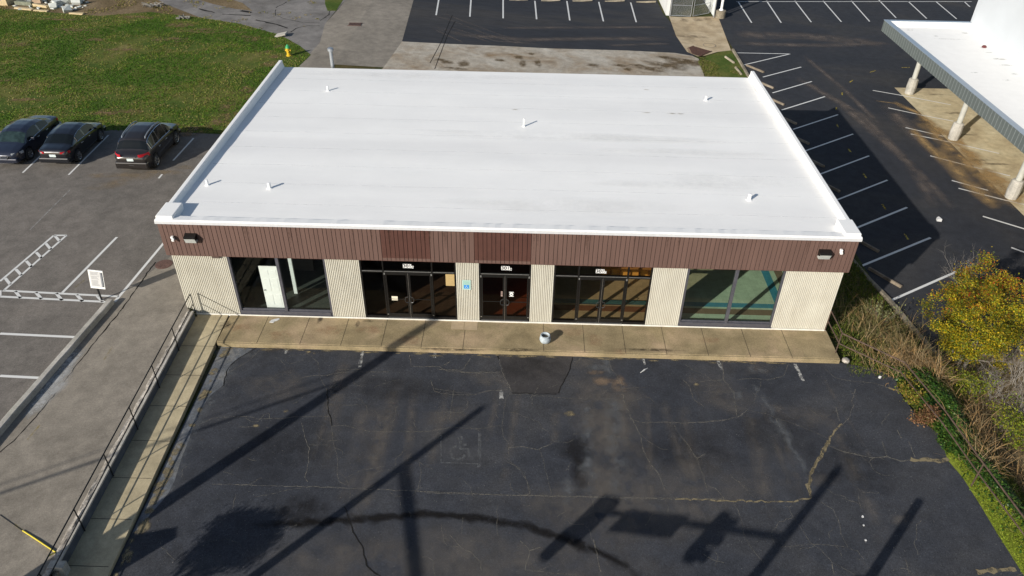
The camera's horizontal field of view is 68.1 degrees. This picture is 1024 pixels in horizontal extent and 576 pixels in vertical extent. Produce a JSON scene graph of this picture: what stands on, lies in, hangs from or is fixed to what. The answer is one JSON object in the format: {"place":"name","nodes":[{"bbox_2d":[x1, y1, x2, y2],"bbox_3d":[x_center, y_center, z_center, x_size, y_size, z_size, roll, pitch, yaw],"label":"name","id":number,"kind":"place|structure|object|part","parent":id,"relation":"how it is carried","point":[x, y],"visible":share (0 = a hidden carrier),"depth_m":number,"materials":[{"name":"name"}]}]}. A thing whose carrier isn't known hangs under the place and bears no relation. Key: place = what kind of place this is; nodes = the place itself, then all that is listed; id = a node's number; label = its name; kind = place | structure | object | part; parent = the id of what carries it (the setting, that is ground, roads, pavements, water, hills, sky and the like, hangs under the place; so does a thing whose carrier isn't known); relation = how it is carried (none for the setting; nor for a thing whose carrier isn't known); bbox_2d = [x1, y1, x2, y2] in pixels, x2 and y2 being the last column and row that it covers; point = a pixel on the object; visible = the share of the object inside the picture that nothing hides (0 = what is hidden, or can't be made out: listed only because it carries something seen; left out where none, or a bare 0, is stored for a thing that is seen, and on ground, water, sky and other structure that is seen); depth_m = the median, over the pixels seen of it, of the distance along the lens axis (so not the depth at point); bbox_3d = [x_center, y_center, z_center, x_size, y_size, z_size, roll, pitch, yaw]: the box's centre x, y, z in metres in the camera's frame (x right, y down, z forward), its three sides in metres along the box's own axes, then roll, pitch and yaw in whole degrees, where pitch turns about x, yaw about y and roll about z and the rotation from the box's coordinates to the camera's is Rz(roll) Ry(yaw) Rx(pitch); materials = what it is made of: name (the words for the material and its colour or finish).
{"place":"outdoors","nodes":[
{"label":"outdoors","id":0,"kind":"place"},
{"bbox_2d":[32,0,42,2],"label":"stone block","id":1,"kind":"object","parent":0,"point":[37,1],"depth_m":63.96,"materials":[{"name":"beige stone"}]},
{"bbox_2d":[1,0,197,16],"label":"dirt bank","id":2,"kind":"structure","parent":0,"point":[138,7],"depth_m":63.24,"materials":[{"name":"brown soil"}]},
{"bbox_2d":[0,0,14,5],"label":"stone block","id":3,"kind":"object","parent":2,"relation":"on","point":[6,2],"depth_m":63.33,"materials":[{"name":"beige stone"}]},
{"bbox_2d":[14,0,33,5],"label":"stone slab","id":4,"kind":"object","parent":2,"relation":"on","point":[19,2],"depth_m":63.42,"materials":[{"name":"grey stone"}]},
{"bbox_2d":[14,6,33,10],"bbox_3d":[-40.375,-23.102,62.644,1.837,0.153,0.318,12,38,14],"label":"timber","id":5,"kind":"object","parent":2,"relation":"on","point":[24,8],"visible":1,"depth_m":62.51,"materials":[{"name":"beige wood"}]},
{"bbox_2d":[32,3,48,7],"bbox_3d":[-39.307,-23.568,63.206,1.598,0.223,0.353,14,38,17],"label":"timber","id":6,"kind":"object","parent":2,"relation":"on","point":[40,5],"visible":1,"depth_m":63.07,"materials":[{"name":"beige wood"}]},
{"bbox_2d":[34,9,48,11],"bbox_3d":[-38.743,-22.819,62.302,1.262,0.155,0.330,5,37,6],"label":"timber","id":7,"kind":"object","parent":2,"relation":"on","point":[39,10],"visible":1,"depth_m":62.19,"materials":[{"name":"beige wood"}]},
{"bbox_2d":[12,0,88,9],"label":"rubble","id":8,"kind":"object","parent":2,"relation":"on","point":[72,5],"visible":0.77,"depth_m":63.24,"materials":[{"name":"stone"}]},
{"bbox_2d":[48,2,57,7],"bbox_3d":[-38.143,-23.448,62.952,0.673,0.511,0.546,-14,39,-20],"label":"concrete block","id":9,"kind":"object","parent":2,"relation":"on","point":[55,4],"depth_m":62.80,"materials":[{"name":"grey concrete"}]},
{"bbox_2d":[51,0,62,5],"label":"concrete block","id":10,"kind":"object","parent":2,"relation":"on","point":[59,2],"depth_m":63.47,"materials":[{"name":"grey concrete"}]},
{"bbox_2d":[61,0,71,4],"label":"concrete block","id":11,"kind":"object","parent":2,"relation":"on","point":[66,1],"depth_m":63.83,"materials":[{"name":"grey concrete"}]},
{"bbox_2d":[62,5,71,12],"bbox_3d":[-36.547,-22.833,62.140,0.608,0.658,0.710,29,45,33],"label":"concrete block","id":12,"kind":"object","parent":2,"relation":"on","point":[66,8],"depth_m":62.00,"materials":[{"name":"grey concrete"}]},
{"bbox_2d":[71,0,81,4],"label":"concrete block","id":13,"kind":"object","parent":2,"relation":"on","point":[76,2],"depth_m":63.69,"materials":[{"name":"white concrete"}]},
{"bbox_2d":[69,12,84,14],"bbox_3d":[-35.519,-22.392,61.791,1.189,0.163,0.334,6,37,6],"label":"timber","id":14,"kind":"object","parent":2,"relation":"on","point":[79,13],"visible":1,"depth_m":61.70,"materials":[{"name":"beige wood"}]},
{"bbox_2d":[141,2,164,7],"bbox_3d":[-30.130,-23.834,63.587,1.744,0.384,1.494,-22,42,-28],"label":"brush pile","id":15,"kind":"object","parent":2,"relation":"on","point":[153,5],"visible":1,"depth_m":63.57,"materials":[{"name":"grey wood"}]},
{"bbox_2d":[0,130,220,420],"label":"parking lot","id":16,"kind":"structure","parent":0,"point":[101,214],"depth_m":34.83,"materials":[{"name":"grey asphalt"}]},
{"bbox_2d":[0,115,61,163],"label":"parked car","id":17,"kind":"object","parent":16,"relation":"on","point":[21,139],"visible":0.96,"depth_m":40.99,"materials":[{"name":"black paint"}]},
{"bbox_3d":[-26.176,-8.751,41.628,0.171,0.474,2.100,1,36,1],"label":"side window","id":18,"kind":"part","parent":17,"relation":"part of","materials":[{"name":"grey glass"}]},
{"bbox_2d":[0,299,113,436],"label":"kerb","id":19,"kind":"structure","parent":16,"relation":"on","point":[26,398],"depth_m":27.80,"materials":[{"name":"concrete"}]},
{"bbox_2d":[38,122,105,162],"bbox_3d":[-24.225,-8.281,41.775,2.160,1.527,4.460,1,36,1],"label":"parked car","id":20,"kind":"object","parent":16,"relation":"on","point":[66,142],"visible":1,"depth_m":40.71,"materials":[{"name":"black paint"}]},
{"bbox_3d":[-24.246,-7.976,40.544,1.511,0.343,0.586,1,36,1],"label":"rear window","id":21,"kind":"part","parent":20,"relation":"part of","materials":[{"name":"black glass"}]},
{"bbox_3d":[-23.471,-8.579,41.461,0.171,0.474,1.955,1,36,1],"label":"side window","id":22,"kind":"part","parent":20,"relation":"part of","materials":[{"name":"grey glass"}]},
{"bbox_2d":[88,269,105,299],"bbox_3d":[-16.755,-0.103,30.724,0.748,1.552,0.083,5,37,6],"label":"parking notice","id":23,"kind":"object","parent":16,"relation":"on","point":[96,279],"visible":1,"depth_m":30.54,"materials":[{"name":"white metal"}]},
{"bbox_2d":[115,121,180,168],"bbox_3d":[-19.891,-8.137,41.374,2.280,1.897,4.765,1,36,1],"label":"parked car","id":24,"kind":"object","parent":16,"relation":"on","point":[143,145],"visible":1,"depth_m":40.00,"materials":[{"name":"black paint"}]},
{"bbox_3d":[-19.926,-7.495,39.725,1.679,0.423,0.293,1,36,1],"label":"rear window","id":25,"kind":"part","parent":24,"relation":"part of","materials":[{"name":"black glass"}]},
{"bbox_3d":[-19.090,-8.301,40.794,0.191,0.679,2.593,1,36,1],"label":"side window","id":26,"kind":"part","parent":24,"relation":"part of","materials":[{"name":"black glass"}]},
{"bbox_2d":[68,314,228,575],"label":"ramp walkway","id":27,"kind":"structure","parent":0,"point":[104,537],"depth_m":25.24,"materials":[{"name":"concrete"}]},
{"bbox_2d":[0,0,318,135],"bbox_3d":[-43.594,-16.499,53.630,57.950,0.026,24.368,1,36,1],"label":"lawn","id":28,"kind":"structure","parent":0,"point":[178,100],"depth_m":52.35,"materials":[{"name":"plant"}]},
{"bbox_2d":[176,14,189,18],"bbox_3d":[-26.526,-21.943,61.191,1.134,0.281,0.873,1,36,1],"label":"brush pile","id":29,"kind":"object","parent":28,"relation":"on","point":[183,17],"visible":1,"depth_m":61.06,"materials":[{"name":"grey wood"}]},
{"bbox_2d":[275,31,287,36],"bbox_3d":[-17.721,-19.473,58.154,0.865,0.291,0.700,1,36,1],"label":"concrete slab","id":30,"kind":"object","parent":28,"relation":"on","point":[281,34],"depth_m":57.98,"materials":[{"name":"grey concrete"}]},
{"bbox_2d":[285,44,291,56],"bbox_3d":[-16.104,-17.102,54.445,0.400,0.840,0.390,1,36,1],"label":"fire hydrant","id":31,"kind":"object","parent":28,"relation":"on","point":[287,48],"visible":1,"depth_m":54.33,"materials":[{"name":"yellow metal"}]},
{"bbox_2d":[0,0,412,575],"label":"driveway","id":32,"kind":"structure","parent":0,"point":[56,436],"depth_m":26.93,"materials":[{"name":"beige concrete"}]},
{"bbox_2d":[22,530,55,555],"bbox_3d":[-13.904,7.434,22.260,1.588,0.161,0.258,25,42,28],"label":"yellow guard","id":33,"kind":"object","parent":32,"relation":"on","point":[42,543],"visible":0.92,"depth_m":22.27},
{"bbox_2d":[155,260,172,268],"bbox_3d":[-15.320,-1.051,33.324,0.739,0.017,0.739,1,36,1],"label":"manhole cover","id":34,"kind":"object","parent":32,"relation":"on","point":[162,264],"visible":1,"depth_m":33.30,"materials":[{"name":"metal"}]},
{"bbox_2d":[347,22,361,25],"bbox_3d":[-12.595,-21.153,60.738,1.100,0.031,0.760,1,36,1],"label":"drain grate","id":35,"kind":"object","parent":32,"relation":"on","point":[354,24],"visible":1,"depth_m":60.66,"materials":[{"name":"metal"}]},
{"bbox_2d":[159,0,344,53],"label":"old road","id":36,"kind":"structure","parent":0,"point":[307,36],"depth_m":62.33,"materials":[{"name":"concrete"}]},
{"bbox_2d":[202,0,251,10],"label":"rough grass","id":37,"kind":"structure","parent":36,"relation":"on","point":[234,4],"depth_m":64.72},
{"bbox_2d":[325,0,342,10],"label":"grass corner","id":38,"kind":"object","parent":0,"point":[332,5],"depth_m":65.00,"materials":[{"name":"plant"}]},
{"bbox_2d":[154,47,862,330],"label":"commercial building","id":39,"kind":"structure","parent":0,"point":[621,200],"depth_m":30.86,"materials":[{"name":"white"}]},
{"bbox_2d":[258,266,284,307],"bbox_3d":[-9.711,-0.007,30.643,0.750,2.100,0.090,1,36,1],"label":"panel door","id":40,"kind":"structure","parent":39,"relation":"attached to","point":[271,286],"depth_m":30.61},
{"bbox_2d":[227,257,332,316],"bbox_3d":[-9.183,-0.099,30.181,3.790,3.009,0.200,1,36,1],"label":"shop window","id":41,"kind":"structure","parent":39,"relation":"in","point":[244,310],"depth_m":30.90,"materials":[{"name":"black metal"}]},
{"bbox_2d":[462,280,470,289],"bbox_3d":[-1.794,-0.120,29.860,0.340,0.460,0.019,1,36,1],"label":"access sign","id":42,"kind":"object","parent":39,"relation":"attached to","point":[466,284],"visible":1,"depth_m":29.85,"materials":[{"name":"plastic"}]},
{"bbox_2d":[678,269,785,327],"bbox_3d":[8.665,0.367,29.987,3.760,3.009,0.200,1,36,1],"label":"shop window","id":43,"kind":"structure","parent":39,"relation":"in","point":[682,322],"depth_m":30.70,"materials":[{"name":"black metal"}]},
{"bbox_2d":[216,315,839,363],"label":"sidewalk","id":44,"kind":"structure","parent":0,"point":[691,343],"depth_m":30.05,"materials":[{"name":"concrete"}]},
{"bbox_2d":[540,332,550,343],"bbox_3d":[1.308,1.988,29.835,0.450,0.365,0.450,1,36,1],"label":"planter","id":45,"kind":"object","parent":44,"relation":"on","point":[545,337],"visible":1,"depth_m":29.72,"materials":[{"name":"ceramic"}]},
{"bbox_2d":[824,311,842,352],"bbox_3d":[12.690,1.721,29.905,0.048,1.044,1.408,1,36,1],"label":"handrail","id":46,"kind":"object","parent":44,"relation":"on","point":[832,329],"visible":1,"depth_m":29.68,"materials":[{"name":"metal"}]},
{"bbox_2d":[50,0,1023,575],"bbox_3d":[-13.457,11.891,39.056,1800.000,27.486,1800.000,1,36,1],"label":"ground","id":47,"kind":"structure","parent":0,"point":[708,14],"depth_m":33.08,"materials":[{"name":"soil"}]},
{"bbox_2d":[42,311,194,575],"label":"retaining wall","id":48,"kind":"structure","parent":47,"relation":"on","point":[62,568],"depth_m":24.80,"materials":[{"name":"concrete"}]},
{"bbox_2d":[37,294,196,575],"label":"handrail","id":49,"kind":"object","parent":48,"relation":"on","point":[79,520],"visible":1,"depth_m":24.58,"materials":[{"name":"black metal"}]},
{"bbox_2d":[382,16,703,76],"bbox_3d":[2.880,-15.619,55.455,25.468,1.800,23.780,1,36,1],"label":"gravel area","id":50,"kind":"object","parent":47,"relation":"on","point":[440,56],"visible":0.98,"depth_m":57.80,"materials":[{"name":"brown"}]},
{"bbox_2d":[402,0,695,55],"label":"parking lot","id":51,"kind":"structure","parent":47,"relation":"on","point":[630,25],"depth_m":64.75,"materials":[{"name":"black asphalt"}]},
{"bbox_2d":[605,0,624,1],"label":"wheel stop","id":52,"kind":"object","parent":51,"relation":"on","point":[614,0],"visible":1,"depth_m":72.37,"materials":[{"name":"concrete"}]},
{"bbox_2d":[636,1,655,2],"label":"wheel stop","id":53,"kind":"object","parent":51,"relation":"on","point":[646,1],"visible":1,"depth_m":73.06,"materials":[{"name":"concrete"}]},
{"bbox_2d":[110,347,1023,575],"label":"front parking lot","id":54,"kind":"structure","parent":47,"relation":"on","point":[296,462],"depth_m":25.06,"materials":[{"name":"black asphalt"}]},
{"bbox_2d":[659,0,715,15],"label":"enclosure","id":55,"kind":"object","parent":47,"relation":"on","point":[665,4],"visible":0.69,"depth_m":70.82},
{"bbox_2d":[670,0,716,17],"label":"chain link gate","id":56,"kind":"structure","parent":47,"relation":"on","point":[689,4],"depth_m":69.92,"materials":[{"name":"grey metal"}]},
{"bbox_2d":[669,16,730,55],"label":"concrete apron","id":57,"kind":"object","parent":47,"relation":"on","point":[699,32],"visible":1,"depth_m":66.50,"materials":[{"name":"brown concrete"}]},
{"bbox_2d":[688,46,710,55],"bbox_3d":[15.256,-19.596,62.584,1.820,0.031,1.800,30,45,33],"label":"drain grate","id":58,"kind":"object","parent":57,"relation":"on","point":[698,51],"visible":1,"depth_m":62.49,"materials":[{"name":"brown metal"}]},
{"bbox_2d":[703,43,715,46],"bbox_3d":[16.680,-20.504,63.934,1.120,0.017,1.120,1,36,1],"label":"manhole cover","id":59,"kind":"object","parent":57,"relation":"on","point":[709,45],"visible":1,"depth_m":63.87,"materials":[{"name":"concrete"}]},
{"bbox_2d":[705,50,746,77],"bbox_3d":[16.230,-13.398,54.220,3.700,0.071,21.807,1,36,1],"label":"grass patch","id":60,"kind":"object","parent":47,"relation":"on","point":[725,64],"visible":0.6,"depth_m":60.26,"materials":[{"name":"plant"}]},
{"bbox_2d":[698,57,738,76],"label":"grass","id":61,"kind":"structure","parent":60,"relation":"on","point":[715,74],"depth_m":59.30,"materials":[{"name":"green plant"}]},
{"bbox_2d":[731,49,954,372],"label":"kerb","id":62,"kind":"structure","parent":47,"relation":"on","point":[884,295],"depth_m":34.75,"materials":[{"name":"grey concrete"}]},
{"bbox_2d":[704,0,1023,365],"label":"parking lot","id":63,"kind":"structure","parent":47,"relation":"on","point":[900,172],"depth_m":48.98,"materials":[{"name":"black asphalt"}]},
{"bbox_2d":[715,0,725,18],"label":"lamp post","id":64,"kind":"object","parent":63,"relation":"on","point":[720,13],"visible":1,"depth_m":69.79,"materials":[{"name":"beige concrete"}]},
{"bbox_2d":[746,64,764,72],"bbox_3d":[19.108,-17.257,59.517,0.170,0.120,1.840,-20,41,-26],"label":"wheel stop","id":65,"kind":"object","parent":63,"relation":"on","point":[754,68],"visible":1,"depth_m":59.42,"materials":[{"name":"beige concrete"}]},
{"bbox_2d":[761,82,773,88],"bbox_3d":[18.955,-15.333,56.896,0.170,0.120,1.840,-20,41,-26],"label":"wheel stop","id":66,"kind":"object","parent":63,"relation":"on","point":[769,86],"visible":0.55,"depth_m":56.58,"materials":[{"name":"beige concrete"}]},
{"bbox_2d":[772,98,784,104],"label":"wheel stop","id":67,"kind":"object","parent":63,"relation":"on","point":[777,101],"visible":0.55,"depth_m":54.05,"materials":[{"name":"beige concrete"}]},
{"bbox_2d":[783,116,796,124],"bbox_3d":[18.726,-11.569,51.770,0.170,0.120,1.840,-20,41,-26],"label":"wheel stop","id":68,"kind":"object","parent":63,"relation":"on","point":[791,121],"visible":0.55,"depth_m":51.43,"materials":[{"name":"beige concrete"}]},
{"bbox_2d":[796,136,809,144],"bbox_3d":[18.601,-9.742,49.282,0.170,0.120,1.840,-20,41,-26],"label":"wheel stop","id":69,"kind":"object","parent":63,"relation":"on","point":[803,141],"visible":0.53,"depth_m":48.90,"materials":[{"name":"beige concrete"}]},
{"bbox_2d":[811,159,824,166],"bbox_3d":[18.524,-7.870,46.734,0.170,0.120,1.840,-20,41,-26],"label":"wheel stop","id":70,"kind":"object","parent":63,"relation":"on","point":[817,163],"visible":0.53,"depth_m":46.39,"materials":[{"name":"beige concrete"}]},
{"bbox_2d":[827,184,840,192],"bbox_3d":[18.386,-6.031,44.230,0.170,0.120,1.840,-20,41,-26],"label":"wheel stop","id":71,"kind":"object","parent":63,"relation":"on","point":[834,188],"visible":0.51,"depth_m":43.84,"materials":[{"name":"beige concrete"}]},
{"bbox_2d":[859,241,879,252],"bbox_3d":[18.197,-2.338,39.202,0.170,0.120,1.840,-20,41,-26],"label":"wheel stop","id":72,"kind":"object","parent":63,"relation":"on","point":[870,246],"visible":0.55,"depth_m":38.89,"materials":[{"name":"beige concrete"}]},
{"bbox_2d":[868,267,902,287],"bbox_3d":[18.094,-0.528,36.738,0.170,0.120,1.840,-20,41,-26],"label":"wheel stop","id":73,"kind":"object","parent":63,"relation":"on","point":[888,279],"visible":1,"depth_m":36.68,"materials":[{"name":"beige concrete"}]},
{"bbox_2d":[863,297,905,324],"bbox_3d":[15.989,1.137,32.869,1.592,1.527,1.440,25,43,29],"label":"leafy shrub","id":74,"kind":"object","parent":47,"relation":"on","point":[877,311],"visible":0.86,"depth_m":32.53,"materials":[{"name":"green plant"}]},
{"bbox_2d":[893,371,927,404],"bbox_3d":[14.703,3.743,27.893,1.304,0.960,1.696,1,36,1],"label":"leafy shrub","id":75,"kind":"object","parent":47,"relation":"on","point":[912,395],"visible":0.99,"depth_m":27.70,"materials":[{"name":"yellow plant"}]},
{"bbox_2d":[826,289,1023,574],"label":"dry weeds","id":76,"kind":"object","parent":47,"relation":"on","point":[908,351],"visible":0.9,"depth_m":29.61,"materials":[{"name":"beige plant"}]},
{"bbox_2d":[826,258,1023,573],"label":"verge grass","id":77,"kind":"structure","parent":47,"relation":"on","point":[1010,479],"depth_m":29.87,"materials":[{"name":"green plant"}]},
{"bbox_2d":[842,357,849,363],"bbox_3d":[13.018,2.813,29.511,0.310,0.160,0.315,1,36,1],"label":"rock","id":78,"kind":"object","parent":77,"relation":"on","point":[846,360],"visible":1,"depth_m":29.44,"materials":[{"name":"stone"}]},
{"bbox_2d":[887,365,1023,561],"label":"ivy","id":79,"kind":"object","parent":77,"relation":"on","point":[932,386],"visible":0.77,"depth_m":26.52,"materials":[{"name":"green plant"}]},
{"bbox_2d":[907,401,945,427],"bbox_3d":[14.710,4.576,26.954,1.738,0.794,0.925,-21,42,-27],"label":"leafy shrub","id":80,"kind":"object","parent":47,"relation":"on","point":[922,417],"visible":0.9,"depth_m":26.87,"materials":[{"name":"brown plant"}]},
{"bbox_2d":[839,333,1023,534],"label":"pipe fence","id":81,"kind":"object","parent":47,"relation":"on","point":[986,467],"visible":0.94,"depth_m":25.57,"materials":[{"name":"metal"}]},
{"bbox_2d":[882,315,1023,537],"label":"leaf litter","id":82,"kind":"object","parent":47,"relation":"on","point":[972,407],"visible":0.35,"depth_m":29.49,"materials":[{"name":"brown plant"}]},
{"bbox_2d":[941,251,987,282],"bbox_3d":[21.209,-1.058,35.737,2.077,2.461,2.199,11,38,14],"label":"bare shrub","id":83,"kind":"object","parent":47,"relation":"on","point":[960,267],"visible":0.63,"depth_m":35.74,"materials":[{"name":"brown plant"}]},
{"bbox_2d":[939,358,1018,412],"bbox_3d":[17.741,3.877,29.320,2.572,1.935,2.840,1,36,1],"label":"leafy shrub","id":84,"kind":"object","parent":47,"relation":"on","point":[971,382],"visible":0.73,"depth_m":29.23,"materials":[{"name":"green plant"}]},
{"bbox_2d":[945,448,1023,574],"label":"grass strip","id":85,"kind":"object","parent":47,"relation":"on","point":[1010,546],"depth_m":23.99,"materials":[{"name":"green plant"}]},
{"bbox_2d":[989,391,1023,450],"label":"leafy shrub","id":86,"kind":"object","parent":47,"relation":"on","point":[1018,422],"visible":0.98,"depth_m":27.73,"materials":[{"name":"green plant"}]},
{"bbox_2d":[895,88,1023,214],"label":"concrete pad","id":87,"kind":"object","parent":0,"point":[979,132],"visible":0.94,"depth_m":50.17,"materials":[{"name":"brown concrete"}]},
{"bbox_2d":[881,0,1023,199],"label":"canopy building","id":88,"kind":"structure","parent":87,"relation":"on","point":[958,60],"depth_m":51.28,"materials":[{"name":"white metal"}]},
{"bbox_2d":[948,342,1023,489],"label":"bush","id":89,"kind":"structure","parent":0,"point":[1019,453],"depth_m":30.34,"materials":[{"name":"grass"},{"name":"shrubs and leafy plants"},{"name":"dry brush"}]},
{"bbox_2d":[913,246,1023,375],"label":"autumn tree","id":90,"kind":"object","parent":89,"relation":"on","point":[990,338],"visible":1,"depth_m":29.47,"materials":[{"name":"yellow plant"}]},
{"bbox_2d":[975,364,1023,404],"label":"bare shrub","id":91,"kind":"object","parent":89,"relation":"on","point":[985,378],"visible":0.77,"depth_m":29.79,"materials":[{"name":"plant"}]},
{"bbox_2d":[987,336,1023,384],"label":"bare shrub","id":92,"kind":"object","parent":89,"relation":"on","point":[1021,365],"visible":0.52,"depth_m":30.61,"materials":[{"name":"plant"}]},
{"bbox_2d":[990,368,1023,419],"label":"bare shrub","id":93,"kind":"object","parent":89,"relation":"on","point":[1014,397],"visible":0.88,"depth_m":28.79,"materials":[{"name":"plant"}]}
]}

